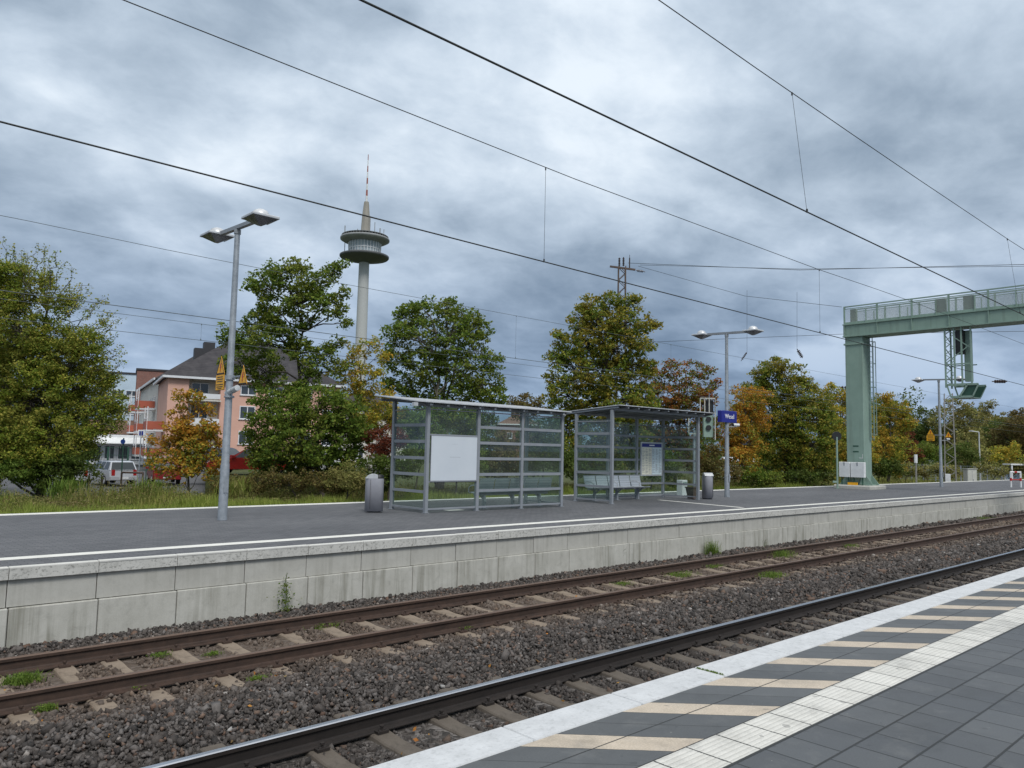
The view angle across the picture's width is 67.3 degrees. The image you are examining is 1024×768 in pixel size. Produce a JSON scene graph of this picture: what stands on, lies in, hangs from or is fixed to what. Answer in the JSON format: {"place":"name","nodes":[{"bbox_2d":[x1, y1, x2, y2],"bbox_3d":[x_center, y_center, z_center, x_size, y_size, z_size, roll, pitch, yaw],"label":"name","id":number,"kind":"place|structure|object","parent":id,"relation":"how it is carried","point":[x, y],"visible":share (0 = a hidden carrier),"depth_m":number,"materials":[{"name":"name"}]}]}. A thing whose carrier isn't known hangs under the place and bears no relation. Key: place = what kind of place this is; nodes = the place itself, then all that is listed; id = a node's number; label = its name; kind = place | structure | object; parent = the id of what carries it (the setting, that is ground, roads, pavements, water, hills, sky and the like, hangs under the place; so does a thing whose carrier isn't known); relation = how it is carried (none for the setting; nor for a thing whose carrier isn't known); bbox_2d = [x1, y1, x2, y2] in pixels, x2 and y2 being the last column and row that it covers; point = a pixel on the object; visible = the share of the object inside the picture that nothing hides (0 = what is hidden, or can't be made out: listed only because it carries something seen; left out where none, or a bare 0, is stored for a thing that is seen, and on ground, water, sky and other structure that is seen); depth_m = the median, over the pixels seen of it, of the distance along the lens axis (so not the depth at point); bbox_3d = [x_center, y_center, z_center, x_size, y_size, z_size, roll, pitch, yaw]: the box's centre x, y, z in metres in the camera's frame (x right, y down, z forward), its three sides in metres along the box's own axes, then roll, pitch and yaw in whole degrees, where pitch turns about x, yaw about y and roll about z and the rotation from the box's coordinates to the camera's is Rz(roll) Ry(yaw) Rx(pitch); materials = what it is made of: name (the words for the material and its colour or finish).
{"place":"outdoors","nodes":[
{"label":"outdoors","id":0,"kind":"place"},
{"bbox_2d":[0,463,417,495],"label":"car park asphalt","id":1,"kind":"object","parent":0,"point":[199,484],"depth_m":50.12,"materials":[{"name":"grey asphalt"}]},
{"bbox_2d":[78,435,146,464],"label":"shop building","id":2,"kind":"structure","parent":1,"relation":"on","point":[114,440],"depth_m":94.14,"materials":[{"name":"white glass"}]},
{"bbox_2d":[88,461,137,484],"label":"parked car","id":3,"kind":"object","parent":1,"relation":"on","point":[111,471],"visible":0.58,"depth_m":48.25,"materials":[{"name":"silver metal"}]},
{"bbox_2d":[108,371,135,419],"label":"office building","id":4,"kind":"structure","parent":1,"relation":"on","point":[129,386],"depth_m":132.28,"materials":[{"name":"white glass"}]},
{"bbox_2d":[133,368,167,434],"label":"brick building","id":5,"kind":"structure","parent":1,"relation":"on","point":[143,376],"depth_m":119.57,"materials":[{"name":"brown brick"}]},
{"bbox_2d":[127,357,192,464],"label":"building","id":6,"kind":"structure","parent":1,"relation":"on","point":[149,423],"depth_m":88.30,"materials":[{"name":"paint"}]},
{"bbox_2d":[153,341,346,470],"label":"apartment house","id":7,"kind":"structure","parent":1,"relation":"on","point":[198,372],"depth_m":78.71,"materials":[{"name":"paint"}]},
{"bbox_2d":[205,468,371,494],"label":"parking terrace","id":8,"kind":"structure","parent":0,"point":[242,472],"depth_m":41.09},
{"bbox_2d":[207,449,284,472],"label":"parked car","id":9,"kind":"object","parent":8,"relation":"on","point":[237,460],"visible":0.13,"depth_m":42.67,"materials":[{"name":"red paint"}]},
{"bbox_2d":[0,481,809,513],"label":"verge grass","id":10,"kind":"structure","parent":0,"point":[211,501],"depth_m":31.73,"materials":[{"name":"green plant"}]},
{"bbox_2d":[0,0,1022,384],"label":"overhead line","id":11,"kind":"object","parent":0,"point":[432,232],"visible":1,"depth_m":12.13,"materials":[{"name":"metal"}]},
{"bbox_2d":[0,450,1022,504],"bbox_3d":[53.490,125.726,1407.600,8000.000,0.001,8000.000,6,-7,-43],"label":"terrain","id":12,"kind":"structure","parent":0,"point":[420,481],"depth_m":80.71,"materials":[{"name":"green plant"}]},
{"bbox_2d":[0,448,40,484],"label":"shrub","id":13,"kind":"object","parent":12,"relation":"on","point":[13,472],"visible":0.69,"depth_m":33.87,"materials":[{"name":"green plant"}]},
{"bbox_2d":[0,447,104,494],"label":"shrub","id":14,"kind":"object","parent":12,"relation":"on","point":[66,465],"visible":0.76,"depth_m":34.49,"materials":[{"name":"green plant"}]},
{"bbox_2d":[30,475,87,500],"bbox_3d":[-19.470,4.532,33.426,2.737,1.304,2.431,3,-5,-17],"label":"tall herb","id":15,"kind":"object","parent":12,"relation":"on","point":[59,489],"visible":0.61,"depth_m":33.27,"materials":[{"name":"green plant"}]},
{"bbox_2d":[0,237,144,498],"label":"hornbeam tree","id":16,"kind":"object","parent":12,"relation":"on","point":[48,376],"visible":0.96,"depth_m":35.14,"materials":[{"name":"green plant"}]},
{"bbox_2d":[141,388,229,491],"bbox_3d":[-14.810,2.807,35.052,4.016,5.231,2.086,1,-5,3],"label":"young tree","id":17,"kind":"object","parent":12,"relation":"on","point":[188,444],"visible":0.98,"depth_m":34.83,"materials":[{"name":"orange plant"}]},
{"bbox_2d":[208,475,261,501],"bbox_3d":[-12.192,4.603,33.529,2.452,1.484,2.365,6,-7,-43],"label":"tall herb","id":18,"kind":"object","parent":12,"relation":"on","point":[234,485],"visible":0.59,"depth_m":33.40,"materials":[{"name":"green plant"}]},
{"bbox_2d":[208,466,347,497],"bbox_3d":[-10.467,4.623,34.938,6.707,1.806,2.017,1,-5,1],"label":"shrub","id":19,"kind":"object","parent":12,"relation":"on","point":[282,480],"visible":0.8,"depth_m":34.67,"materials":[{"name":"green plant"}]},
{"bbox_2d":[214,256,354,493],"bbox_3d":[-11.518,-0.369,38.266,6.977,12.283,3.944,0,-5,19],"label":"maple tree","id":20,"kind":"object","parent":12,"relation":"on","point":[268,315],"visible":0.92,"depth_m":38.31,"materials":[{"name":"green plant"}]},
{"bbox_2d":[239,382,376,498],"bbox_3d":[-9.624,2.790,36.794,6.659,5.854,4.182,3,-5,-18],"label":"maple tree","id":21,"kind":"object","parent":12,"relation":"on","point":[274,448],"visible":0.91,"depth_m":36.40,"materials":[{"name":"green plant"}]},
{"bbox_2d":[320,460,367,501],"bbox_3d":[-7.362,4.456,34.393,2.536,2.153,1.757,-2,-6,36],"label":"shrub","id":22,"kind":"object","parent":12,"relation":"on","point":[358,478],"visible":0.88,"depth_m":34.09,"materials":[{"name":"green plant"}]},
{"bbox_2d":[323,335,396,491],"bbox_3d":[-7.844,1.700,39.247,3.315,8.468,2.826,6,-7,-43],"label":"maple tree","id":23,"kind":"object","parent":12,"relation":"on","point":[355,384],"visible":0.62,"depth_m":39.38,"materials":[{"name":"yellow plant"}]},
{"bbox_2d":[339,154,389,390],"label":"radio tower","id":24,"kind":"structure","parent":12,"relation":"on","point":[365,244],"depth_m":313.04,"materials":[{"name":"concrete"}]},
{"bbox_2d":[360,423,408,498],"bbox_3d":[-6.026,3.782,36.341,1.879,3.880,2.794,6,-7,-43],"label":"shrub","id":25,"kind":"object","parent":12,"relation":"on","point":[381,446],"visible":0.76,"depth_m":36.14,"materials":[{"name":"red plant"}]},
{"bbox_2d":[361,393,407,442],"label":"shrub","id":26,"kind":"object","parent":12,"relation":"on","point":[387,415],"visible":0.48,"depth_m":40.39,"materials":[{"name":"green plant"}]},
{"bbox_2d":[351,446,423,500],"bbox_3d":[-5.751,4.220,35.389,3.469,2.854,1.988,3,-5,-18],"label":"shrub","id":27,"kind":"object","parent":12,"relation":"on","point":[379,465],"visible":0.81,"depth_m":35.34,"materials":[{"name":"green plant"}]},
{"bbox_2d":[0,473,843,513],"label":"tall weeds","id":28,"kind":"object","parent":12,"relation":"on","point":[151,498],"visible":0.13,"depth_m":32.14,"materials":[{"name":"green plant"}]},
{"bbox_2d":[397,406,450,489],"bbox_3d":[-4.462,3.558,39.717,2.845,4.979,3.076,6,-7,-43],"label":"shrub","id":29,"kind":"object","parent":12,"relation":"on","point":[415,417],"visible":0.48,"depth_m":39.80,"materials":[{"name":"green plant"}]},
{"bbox_2d":[378,295,509,488],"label":"maple tree","id":30,"kind":"object","parent":12,"relation":"on","point":[473,385],"visible":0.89,"depth_m":43.40,"materials":[{"name":"green plant"}]},
{"bbox_2d":[431,399,488,493],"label":"shrub","id":31,"kind":"object","parent":12,"relation":"on","point":[459,419],"visible":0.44,"depth_m":40.49,"materials":[{"name":"green plant"}]},
{"bbox_2d":[472,410,504,477],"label":"shrub","id":32,"kind":"object","parent":12,"relation":"on","point":[489,417],"visible":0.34,"depth_m":42.93,"materials":[{"name":"green plant"}]},
{"bbox_2d":[487,430,532,480],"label":"shrub","id":33,"kind":"object","parent":12,"relation":"on","point":[507,451],"visible":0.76,"depth_m":41.59,"materials":[{"name":"green plant"}]},
{"bbox_2d":[0,510,1023,767],"bbox_3d":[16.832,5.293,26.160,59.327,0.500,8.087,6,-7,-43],"label":"ballast","id":34,"kind":"structure","parent":12,"relation":"on","point":[276,692],"depth_m":9.98,"materials":[{"name":"gravel"}]},
{"bbox_2d":[0,674,38,726],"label":"sleeper","id":35,"kind":"object","parent":34,"relation":"on","point":[21,714],"visible":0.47,"depth_m":7.52,"materials":[{"name":"beige concrete"}]},
{"bbox_2d":[0,668,54,687],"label":"weed","id":36,"kind":"object","parent":34,"relation":"on","point":[29,677],"visible":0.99,"depth_m":8.56,"materials":[{"name":"green plant"}]},
{"bbox_2d":[50,661,117,711],"bbox_3d":[-4.863,3.388,8.636,0.300,0.248,2.600,6,-7,-42],"label":"sleeper","id":37,"kind":"object","parent":34,"relation":"on","point":[64,672],"visible":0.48,"depth_m":8.74,"materials":[{"name":"beige concrete"}]},
{"bbox_2d":[99,655,174,702],"bbox_3d":[-4.462,3.431,8.961,0.300,0.248,2.600,6,-7,-43],"label":"sleeper","id":38,"kind":"object","parent":34,"relation":"on","point":[156,692],"visible":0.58,"depth_m":8.40,"materials":[{"name":"beige concrete"}]},
{"bbox_2d":[163,644,244,687],"bbox_3d":[-3.906,3.484,9.504,0.300,0.248,2.600,6,-7,-43],"label":"sleeper","id":39,"kind":"object","parent":34,"relation":"on","point":[181,655],"visible":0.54,"depth_m":9.57,"materials":[{"name":"beige concrete"}]},
{"bbox_2d":[213,637,294,673],"bbox_3d":[-3.404,3.538,9.937,0.300,0.248,2.600,6,-7,-43],"label":"sleeper","id":40,"kind":"object","parent":34,"relation":"on","point":[233,647],"visible":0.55,"depth_m":10.19,"materials":[{"name":"beige concrete"}]},
{"bbox_2d":[274,628,355,663],"bbox_3d":[-2.764,3.601,10.538,0.300,0.248,2.600,6,-7,-42],"label":"sleeper","id":41,"kind":"object","parent":34,"relation":"on","point":[289,635],"visible":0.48,"depth_m":10.71,"materials":[{"name":"grey concrete"}]},
{"bbox_2d":[278,726,359,767],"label":"sleeper","id":42,"kind":"object","parent":34,"relation":"on","point":[331,758],"visible":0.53,"depth_m":6.70,"materials":[{"name":"concrete"}]},
{"bbox_2d":[315,622,404,653],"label":"sleeper","id":43,"kind":"object","parent":34,"relation":"on","point":[333,631],"visible":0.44,"depth_m":11.11,"materials":[{"name":"grey concrete"}]},
{"bbox_2d":[332,711,423,756],"bbox_3d":[-0.842,3.317,6.832,0.300,0.248,2.600,6,-7,-42],"label":"sleeper","id":44,"kind":"object","parent":34,"relation":"on","point":[386,738],"visible":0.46,"depth_m":7.10,"materials":[{"name":"concrete"}]},
{"bbox_2d":[392,697,481,737],"bbox_3d":[-0.327,3.374,7.298,0.300,0.248,2.600,6,-7,-42],"label":"sleeper","id":45,"kind":"object","parent":34,"relation":"on","point":[444,721],"visible":0.25,"depth_m":7.58,"materials":[{"name":"concrete"}]},
{"bbox_2d":[438,687,527,723],"bbox_3d":[0.137,3.415,7.710,0.300,0.248,2.600,6,-7,-42],"label":"sleeper","id":46,"kind":"object","parent":34,"relation":"on","point":[491,707],"visible":0.18,"depth_m":7.99,"materials":[{"name":"concrete"}]},
{"bbox_2d":[0,522,1023,715],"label":"rail","id":47,"kind":"object","parent":34,"relation":"on","point":[64,693],"depth_m":10.35,"materials":[{"name":"brown metal"}]},
{"bbox_2d":[0,514,1023,676],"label":"rail","id":48,"kind":"object","parent":34,"relation":"on","point":[71,656],"depth_m":12.03,"materials":[{"name":"brown metal"}]},
{"bbox_2d":[487,676,574,708],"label":"sleeper","id":49,"kind":"object","parent":34,"relation":"on","point":[536,693],"visible":0.23,"depth_m":8.48,"materials":[{"name":"concrete"}]},
{"bbox_2d":[527,666,612,696],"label":"sleeper","id":50,"kind":"object","parent":34,"relation":"on","point":[574,682],"visible":0.23,"depth_m":8.90,"materials":[{"name":"concrete"}]},
{"bbox_2d":[142,548,1023,767],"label":"rail","id":51,"kind":"object","parent":34,"relation":"on","point":[268,749],"depth_m":8.36,"materials":[{"name":"brown metal"}]},
{"bbox_2d":[563,658,646,685],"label":"sleeper","id":52,"kind":"object","parent":34,"relation":"on","point":[613,673],"visible":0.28,"depth_m":9.35,"materials":[{"name":"concrete"}]},
{"bbox_2d":[595,649,680,674],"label":"sleeper","id":53,"kind":"object","parent":34,"relation":"on","point":[644,663],"visible":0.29,"depth_m":9.79,"materials":[{"name":"concrete"}]},
{"bbox_2d":[0,492,1023,647],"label":"platform wall","id":54,"kind":"structure","parent":12,"relation":"on","point":[58,602],"depth_m":13.60,"materials":[{"name":"grey concrete"}]},
{"bbox_2d":[18,386,1021,471],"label":"wood","id":55,"kind":"object","parent":12,"relation":"on","point":[705,439],"visible":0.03,"depth_m":172.03,"materials":[{"name":"green plant"}]},
{"bbox_2d":[507,392,546,423],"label":"shrub","id":56,"kind":"object","parent":12,"relation":"on","point":[536,402],"visible":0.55,"depth_m":71.94,"materials":[{"name":"green plant"}]},
{"bbox_2d":[513,417,573,495],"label":"shrub","id":57,"kind":"object","parent":12,"relation":"on","point":[534,451],"visible":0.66,"depth_m":42.53,"materials":[{"name":"green plant"}]},
{"bbox_2d":[563,452,626,489],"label":"shrub","id":58,"kind":"object","parent":12,"relation":"on","point":[582,466],"visible":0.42,"depth_m":46.94,"materials":[{"name":"green plant"}]},
{"bbox_2d":[539,289,663,474],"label":"maple tree","id":59,"kind":"object","parent":12,"relation":"on","point":[600,393],"visible":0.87,"depth_m":48.41,"materials":[{"name":"green plant"}]},
{"bbox_2d":[623,444,684,488],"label":"shrub","id":60,"kind":"object","parent":12,"relation":"on","point":[674,466],"visible":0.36,"depth_m":49.92,"materials":[{"name":"green plant"}]},
{"bbox_2d":[632,358,729,480],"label":"tree","id":61,"kind":"object","parent":12,"relation":"on","point":[683,400],"visible":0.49,"depth_m":55.65,"materials":[{"name":"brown plant"}]},
{"bbox_2d":[684,443,745,484],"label":"shrub","id":62,"kind":"object","parent":12,"relation":"on","point":[707,465],"visible":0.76,"depth_m":53.59,"materials":[{"name":"green plant"}]},
{"bbox_2d":[718,383,774,481],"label":"tree","id":63,"kind":"object","parent":12,"relation":"on","point":[739,450],"visible":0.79,"depth_m":59.82,"materials":[{"name":"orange plant"}]},
{"bbox_2d":[734,465,784,487],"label":"shrub","id":64,"kind":"object","parent":12,"relation":"on","point":[771,476],"visible":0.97,"depth_m":57.68,"materials":[{"name":"green plant"}]},
{"bbox_2d":[731,355,846,485],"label":"broad tree","id":65,"kind":"object","parent":12,"relation":"on","point":[790,455],"visible":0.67,"depth_m":64.27,"materials":[{"name":"green plant"}]},
{"bbox_2d":[784,468,835,486],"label":"shrub","id":66,"kind":"object","parent":12,"relation":"on","point":[807,479],"visible":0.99,"depth_m":62.82,"materials":[{"name":"green plant"}]},
{"bbox_2d":[815,381,881,477],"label":"tree","id":67,"kind":"object","parent":12,"relation":"on","point":[842,411],"visible":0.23,"depth_m":75.57,"materials":[{"name":"green plant"}]},
{"bbox_2d":[719,475,1023,486],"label":"distant weeds","id":68,"kind":"object","parent":12,"relation":"on","point":[900,480],"visible":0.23,"depth_m":87.66,"materials":[{"name":"green plant"}]},
{"bbox_2d":[872,457,909,481],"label":"shrub","id":69,"kind":"object","parent":12,"relation":"on","point":[880,470],"visible":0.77,"depth_m":77.06,"materials":[{"name":"green plant"}]},
{"bbox_2d":[871,391,918,482],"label":"tree","id":70,"kind":"object","parent":12,"relation":"on","point":[892,447],"visible":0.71,"depth_m":79.45,"materials":[{"name":"green plant"}]},
{"bbox_2d":[903,405,941,475],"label":"forest tree","id":71,"kind":"object","parent":12,"relation":"on","point":[921,431],"visible":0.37,"depth_m":121.52,"materials":[{"name":"green plant"}]},
{"bbox_2d":[944,393,956,481],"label":"lattice mast","id":72,"kind":"object","parent":12,"relation":"on","point":[947,477],"visible":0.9,"depth_m":66.11,"materials":[{"name":"metal"}]},
{"bbox_2d":[920,398,995,475],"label":"forest tree","id":73,"kind":"object","parent":12,"relation":"on","point":[967,412],"visible":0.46,"depth_m":117.60,"materials":[{"name":"green plant"}]},
{"bbox_2d":[937,442,983,467],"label":"shrub","id":74,"kind":"object","parent":12,"relation":"on","point":[968,453],"visible":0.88,"depth_m":89.45,"materials":[{"name":"green plant"}]},
{"bbox_2d":[946,428,996,468],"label":"forest tree","id":75,"kind":"object","parent":12,"relation":"on","point":[983,453],"visible":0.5,"depth_m":107.92,"materials":[{"name":"green plant"}]},
{"bbox_2d":[969,399,1007,463],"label":"forest tree","id":76,"kind":"object","parent":12,"relation":"on","point":[988,411],"visible":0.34,"depth_m":139.53,"materials":[{"name":"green plant"}]},
{"bbox_2d":[972,460,1023,479],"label":"shrub","id":77,"kind":"object","parent":12,"relation":"on","point":[990,469],"visible":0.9,"depth_m":79.98,"materials":[{"name":"green plant"}]},
{"bbox_2d":[985,440,1023,465],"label":"shrub","id":78,"kind":"object","parent":12,"relation":"on","point":[1004,452],"visible":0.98,"depth_m":91.84,"materials":[{"name":"green plant"}]},
{"bbox_2d":[986,407,1023,473],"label":"forest tree","id":79,"kind":"object","parent":12,"relation":"on","point":[1013,434],"visible":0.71,"depth_m":116.07,"materials":[{"name":"green plant"}]},
{"bbox_2d":[0,215,1022,425],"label":"overhead line","id":80,"kind":"object","parent":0,"point":[396,342],"visible":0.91,"depth_m":25.95,"materials":[{"name":"black metal"}]},
{"bbox_2d":[0,298,1022,431],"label":"overhead line","id":81,"kind":"object","parent":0,"point":[399,362],"visible":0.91,"depth_m":30.64,"materials":[{"name":"black metal"}]},
{"bbox_2d":[0,0,1023,451],"label":"sky","id":82,"kind":"structure","parent":0,"point":[935,87],"materials":[{"name":"grey"}]},
{"bbox_2d":[359,0,1023,314],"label":"overhead line","id":83,"kind":"object","parent":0,"point":[480,56],"visible":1,"depth_m":10.57,"materials":[{"name":"metal"}]},
{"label":"far platform base","id":84,"kind":"structure","parent":0,"visible":0},
{"bbox_2d":[0,480,1023,566],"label":"platform paving","id":85,"kind":"structure","parent":84,"relation":"on","point":[38,534],"depth_m":17.56,"materials":[{"name":"grey asphalt"}]},
{"bbox_2d":[200,208,279,519],"bbox_3d":[-6.272,-0.393,17.128,0.600,6.770,2.940,6,-7,-43],"label":"lamp post","id":86,"kind":"object","parent":85,"relation":"on","point":[260,217],"visible":1,"depth_m":17.01,"materials":[{"name":"metal"}]},
{"bbox_2d":[364,474,383,512],"bbox_3d":[-3.548,2.807,19.814,0.470,0.974,0.370,2,-5,-14],"label":"litter bin","id":87,"kind":"object","parent":85,"relation":"on","point":[374,488],"visible":1,"depth_m":19.65,"materials":[{"name":"grey metal"}]},
{"bbox_2d":[374,395,571,512],"bbox_3d":[-1.012,1.986,21.899,5.855,3.076,2.005,6,-7,-43],"label":"shelter","id":88,"kind":"object","parent":85,"relation":"on","point":[524,458],"visible":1,"depth_m":21.26,"materials":[{"name":"grey paint"}]},
{"bbox_2d":[430,435,477,481],"bbox_3d":[-1.531,1.976,20.433,1.578,1.218,0.024,6,-7,-43],"label":"blank panel","id":89,"kind":"object","parent":88,"relation":"attached to","point":[453,458],"visible":1,"depth_m":20.40,"materials":[{"name":"grey paint"}]},
{"bbox_2d":[468,477,552,508],"bbox_3d":[-0.007,3.170,22.506,2.915,0.864,0.506,6,-7,-43],"label":"bench","id":90,"kind":"object","parent":85,"relation":"on","point":[502,483],"visible":0.82,"depth_m":22.30,"materials":[{"name":"metal"}]},
{"bbox_2d":[0,490,1021,559],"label":"platform markings","id":91,"kind":"object","parent":85,"relation":"on","point":[126,550],"visible":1,"depth_m":14.88,"materials":[{"name":"white paint"}]},
{"bbox_2d":[583,475,649,500],"bbox_3d":[3.694,3.633,26.947,3.115,0.864,0.507,6,-7,-43],"label":"bench","id":92,"kind":"object","parent":85,"relation":"on","point":[624,481],"visible":0.9,"depth_m":26.96,"materials":[{"name":"metal"}]},
{"bbox_2d":[563,405,715,503],"bbox_3d":[4.619,2.521,27.420,5.715,3.201,2.495,6,-7,-43],"label":"shelter","id":93,"kind":"object","parent":85,"relation":"on","point":[636,413],"visible":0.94,"depth_m":27.24,"materials":[{"name":"grey paint"}]},
{"bbox_2d":[640,442,661,475],"bbox_3d":[5.220,2.809,28.796,1.320,1.250,0.050,6,-7,-43],"label":"timetable board","id":94,"kind":"object","parent":93,"relation":"attached to","point":[650,458],"visible":1,"depth_m":28.74,"materials":[{"name":"paper"}]},
{"bbox_2d":[688,398,715,486],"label":"railway signal","id":95,"kind":"object","parent":85,"relation":"on","point":[708,426],"visible":0.84,"depth_m":47.23,"materials":[{"name":"metal"}]},
{"bbox_2d":[691,326,763,496],"bbox_3d":[8.579,1.098,30.711,0.600,6.770,2.940,6,-7,-43],"label":"lamp post","id":96,"kind":"object","parent":85,"relation":"on","point":[751,330],"visible":1,"depth_m":30.59,"materials":[{"name":"metal"}]},
{"bbox_2d":[834,285,1023,489],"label":"signal gantry","id":97,"kind":"object","parent":85,"relation":"on","point":[859,423],"visible":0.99,"depth_m":41.25,"materials":[{"name":"green metal"}]},
{"bbox_2d":[943,326,986,399],"bbox_3d":[22.530,-1.053,38.292,1.210,3.554,1.564,6,-7,-43],"label":"hanging signal","id":98,"kind":"object","parent":97,"relation":"hanging from","point":[962,342],"visible":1,"depth_m":38.20,"materials":[{"name":"green paint"}]},
{"bbox_2d":[912,376,964,486],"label":"lamp post","id":99,"kind":"object","parent":85,"relation":"on","point":[919,380],"visible":0.92,"depth_m":46.86,"materials":[{"name":"metal"}]},
{"bbox_2d":[0,479,1023,515],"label":"platform rear edge","id":100,"kind":"object","parent":84,"relation":"on","point":[364,502],"depth_m":21.88,"materials":[{"name":"white paint"}]},
{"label":"near platform base","id":101,"kind":"structure","parent":0,"visible":0},
{"bbox_2d":[368,567,1023,767],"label":"platform edge","id":102,"kind":"object","parent":101,"relation":"on","point":[464,751],"visible":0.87,"depth_m":5.31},
{"bbox_2d":[456,577,1023,767],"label":"platform paving","id":103,"kind":"structure","parent":101,"relation":"on","point":[940,686],"depth_m":5.00,"materials":[{"name":"grey concrete"}]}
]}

